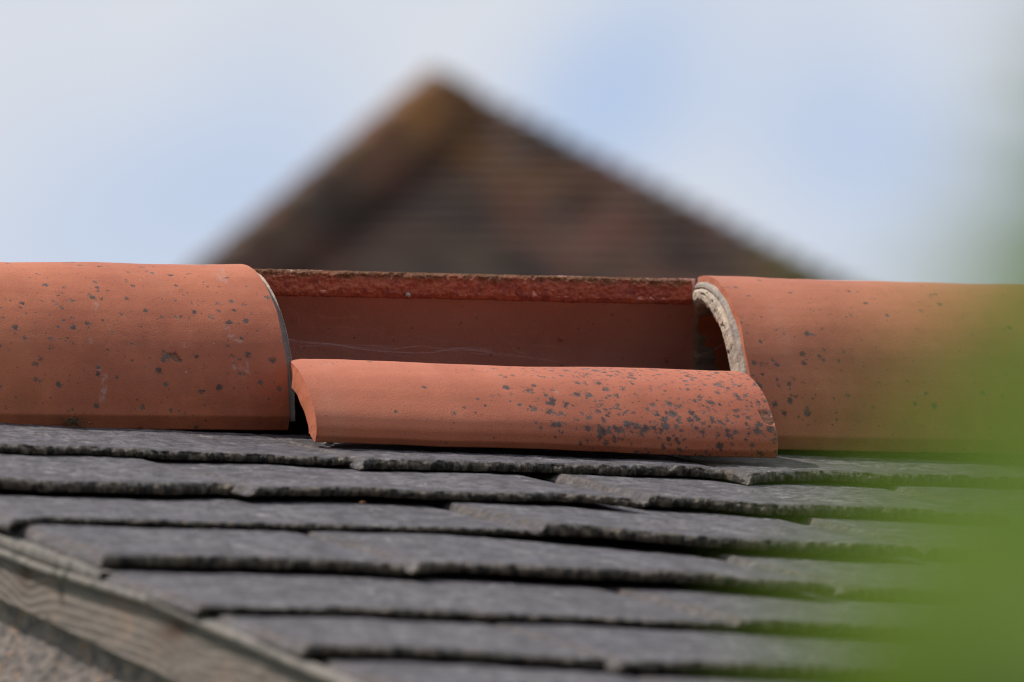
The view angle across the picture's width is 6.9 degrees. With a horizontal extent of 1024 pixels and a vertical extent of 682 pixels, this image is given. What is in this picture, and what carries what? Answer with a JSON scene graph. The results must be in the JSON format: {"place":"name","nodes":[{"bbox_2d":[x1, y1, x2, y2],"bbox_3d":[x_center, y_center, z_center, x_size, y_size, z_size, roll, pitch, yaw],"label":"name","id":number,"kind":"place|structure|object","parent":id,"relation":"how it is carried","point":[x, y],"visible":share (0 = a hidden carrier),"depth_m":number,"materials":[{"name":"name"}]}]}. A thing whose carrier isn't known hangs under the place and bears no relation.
{"place":"outdoors","nodes":[
{"label":"outdoors","id":0,"kind":"place"},
{"bbox_2d":[0,0,1023,281],"label":"sky","id":1,"kind":"structure","parent":0,"point":[837,132],"materials":[{"name":"blue"}]},
{"bbox_2d":[192,69,839,283],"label":"house","id":2,"kind":"structure","parent":0,"point":[427,171],"depth_m":38.94,"materials":[{"name":"tile"}]},
{"label":"ground","id":3,"kind":"structure","parent":0,"visible":0},
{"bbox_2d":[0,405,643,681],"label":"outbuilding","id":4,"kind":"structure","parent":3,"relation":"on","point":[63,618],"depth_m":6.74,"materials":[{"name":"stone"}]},
{"bbox_2d":[252,268,695,369],"bbox_3d":[-0.040,0.035,8.050,0.510,0.180,0.141,2,-11,-20],"label":"broken ridge tile","id":5,"kind":"object","parent":4,"relation":"on","point":[544,311],"visible":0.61,"depth_m":8.04,"materials":[{"name":"ceramic"}]},
{"bbox_2d":[288,303,722,361],"bbox_3d":[-0.013,-0.015,8.029,0.450,0.070,0.040,2,-11,-20],"label":"cobweb","id":6,"kind":"object","parent":5,"relation":"attached to","point":[451,348],"visible":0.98,"depth_m":8.00,"materials":[{"name":"white fabric"}]},
{"bbox_2d":[303,655,649,681],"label":"roof slate","id":7,"kind":"object","parent":4,"relation":"on","point":[375,669],"visible":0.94,"depth_m":6.35,"materials":[{"name":"grey stone"}]},
{"bbox_2d":[202,612,608,668],"bbox_3d":[-0.102,0.223,6.537,0.260,0.099,0.323,2,-11,-20],"label":"roof slate","id":8,"kind":"object","parent":7,"relation":"on","point":[303,635],"visible":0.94,"depth_m":6.45,"materials":[{"name":"grey stone"}]},
{"bbox_2d":[618,672,795,681],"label":"roof slate","id":9,"kind":"object","parent":4,"relation":"on","point":[682,677],"visible":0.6,"depth_m":6.45,"materials":[{"name":"grey stone"}]},
{"bbox_2d":[474,620,789,675],"bbox_3d":[0.175,0.235,6.632,0.396,0.108,0.352,2,-11,-20],"label":"roof slate","id":10,"kind":"object","parent":9,"relation":"on","point":[622,649],"visible":0.4,"depth_m":6.53,"materials":[{"name":"grey stone"}]},
{"bbox_2d":[100,566,731,629],"bbox_3d":[-0.104,0.196,6.778,0.465,0.108,0.391,2,-11,-20],"label":"roof slate","id":11,"kind":"object","parent":10,"relation":"on","point":[471,596],"visible":0.95,"depth_m":6.70,"materials":[{"name":"grey stone"}]},
{"bbox_2d":[0,524,410,575],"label":"roof slate","id":12,"kind":"object","parent":11,"relation":"on","point":[103,545],"visible":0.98,"depth_m":6.86,"materials":[{"name":"grey stone"}]},
{"bbox_2d":[0,489,536,535],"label":"roof slate","id":13,"kind":"object","parent":12,"relation":"on","point":[284,512],"visible":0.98,"depth_m":7.13,"materials":[{"name":"grey stone"}]},
{"bbox_2d":[0,453,245,497],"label":"roof slate","id":14,"kind":"object","parent":13,"relation":"on","point":[79,473],"visible":0.99,"depth_m":7.26,"materials":[{"name":"grey stone"}]},
{"bbox_2d":[140,458,643,507],"bbox_3d":[-0.132,0.121,7.475,0.376,0.101,0.360,3,-11,-25],"label":"roof slate","id":15,"kind":"object","parent":13,"relation":"on","point":[248,479],"visible":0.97,"depth_m":7.39,"materials":[{"name":"grey stone"}]},
{"bbox_2d":[0,423,352,465],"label":"roof slate","id":16,"kind":"object","parent":15,"relation":"on","point":[201,445],"visible":0.98,"depth_m":7.53,"materials":[{"name":"grey stone"}]},
{"bbox_2d":[59,410,91,427],"bbox_3d":[-0.394,0.074,7.667,0.037,0.024,0.015,2,-11,-20],"label":"moss tuft","id":17,"kind":"object","parent":16,"relation":"on","point":[73,421],"visible":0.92,"depth_m":7.67,"materials":[{"name":"green plant"}]},
{"bbox_2d":[0,262,295,429],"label":"ridge tile","id":18,"kind":"object","parent":16,"relation":"on","point":[154,346],"visible":0.9,"depth_m":7.72,"materials":[{"name":"ceramic"}]},
{"bbox_2d":[239,428,744,482],"bbox_3d":[-0.032,0.101,7.735,0.375,0.098,0.336,3,-11,-25],"label":"roof slate","id":19,"kind":"object","parent":15,"relation":"on","point":[393,457],"visible":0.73,"depth_m":7.65,"materials":[{"name":"grey stone"}]},
{"bbox_2d":[290,359,777,457],"bbox_3d":[-0.001,0.068,7.784,0.441,0.102,0.207,2,-11,-20],"label":"broken ridge tile","id":20,"kind":"object","parent":19,"relation":"on","point":[681,412],"visible":1,"depth_m":7.71,"materials":[{"name":"ceramic"}]},
{"bbox_2d":[562,578,857,629],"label":"roof slate","id":21,"kind":"object","parent":4,"relation":"on","point":[742,608],"visible":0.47,"depth_m":6.87,"materials":[{"name":"grey stone"}]},
{"bbox_2d":[292,530,833,593],"bbox_3d":[0.012,0.174,7.066,0.390,0.121,0.388,2,-11,-20],"label":"roof slate","id":22,"kind":"object","parent":21,"relation":"on","point":[521,555],"visible":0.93,"depth_m":6.96,"materials":[{"name":"grey stone"}]},
{"bbox_2d":[639,542,856,596],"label":"roof slate","id":23,"kind":"object","parent":4,"relation":"on","point":[815,565],"visible":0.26,"depth_m":7.16,"materials":[{"name":"grey stone"}]},
{"bbox_2d":[402,498,853,552],"bbox_3d":[0.106,0.154,7.353,0.366,0.119,0.398,2,-11,-20],"label":"roof slate","id":24,"kind":"object","parent":23,"relation":"on","point":[705,528],"visible":0.82,"depth_m":7.26,"materials":[{"name":"grey stone"}]},
{"bbox_2d":[749,513,904,534],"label":"roof slate","id":25,"kind":"object","parent":23,"relation":"on","point":[858,525],"visible":0.3,"depth_m":7.46,"materials":[{"name":"grey stone"}]},
{"bbox_2d":[499,471,894,517],"bbox_3d":[0.209,0.134,7.635,0.371,0.106,0.342,2,-11,-20],"label":"roof slate","id":26,"kind":"object","parent":25,"relation":"on","point":[828,498],"visible":0.73,"depth_m":7.54,"materials":[{"name":"grey stone"}]},
{"bbox_2d":[662,450,947,485],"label":"roof slate","id":27,"kind":"object","parent":26,"relation":"on","point":[790,465],"visible":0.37,"depth_m":7.81,"materials":[{"name":"grey stone"}]},
{"bbox_2d":[692,276,1023,452],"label":"ridge tile","id":28,"kind":"object","parent":4,"relation":"on","point":[811,364],"visible":0.53,"depth_m":7.96,"materials":[{"name":"ceramic"}]},
{"bbox_2d":[759,14,1023,681],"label":"shrub","id":29,"kind":"object","parent":3,"relation":"on","point":[936,585],"visible":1,"depth_m":1.42,"materials":[{"name":"green plant"}]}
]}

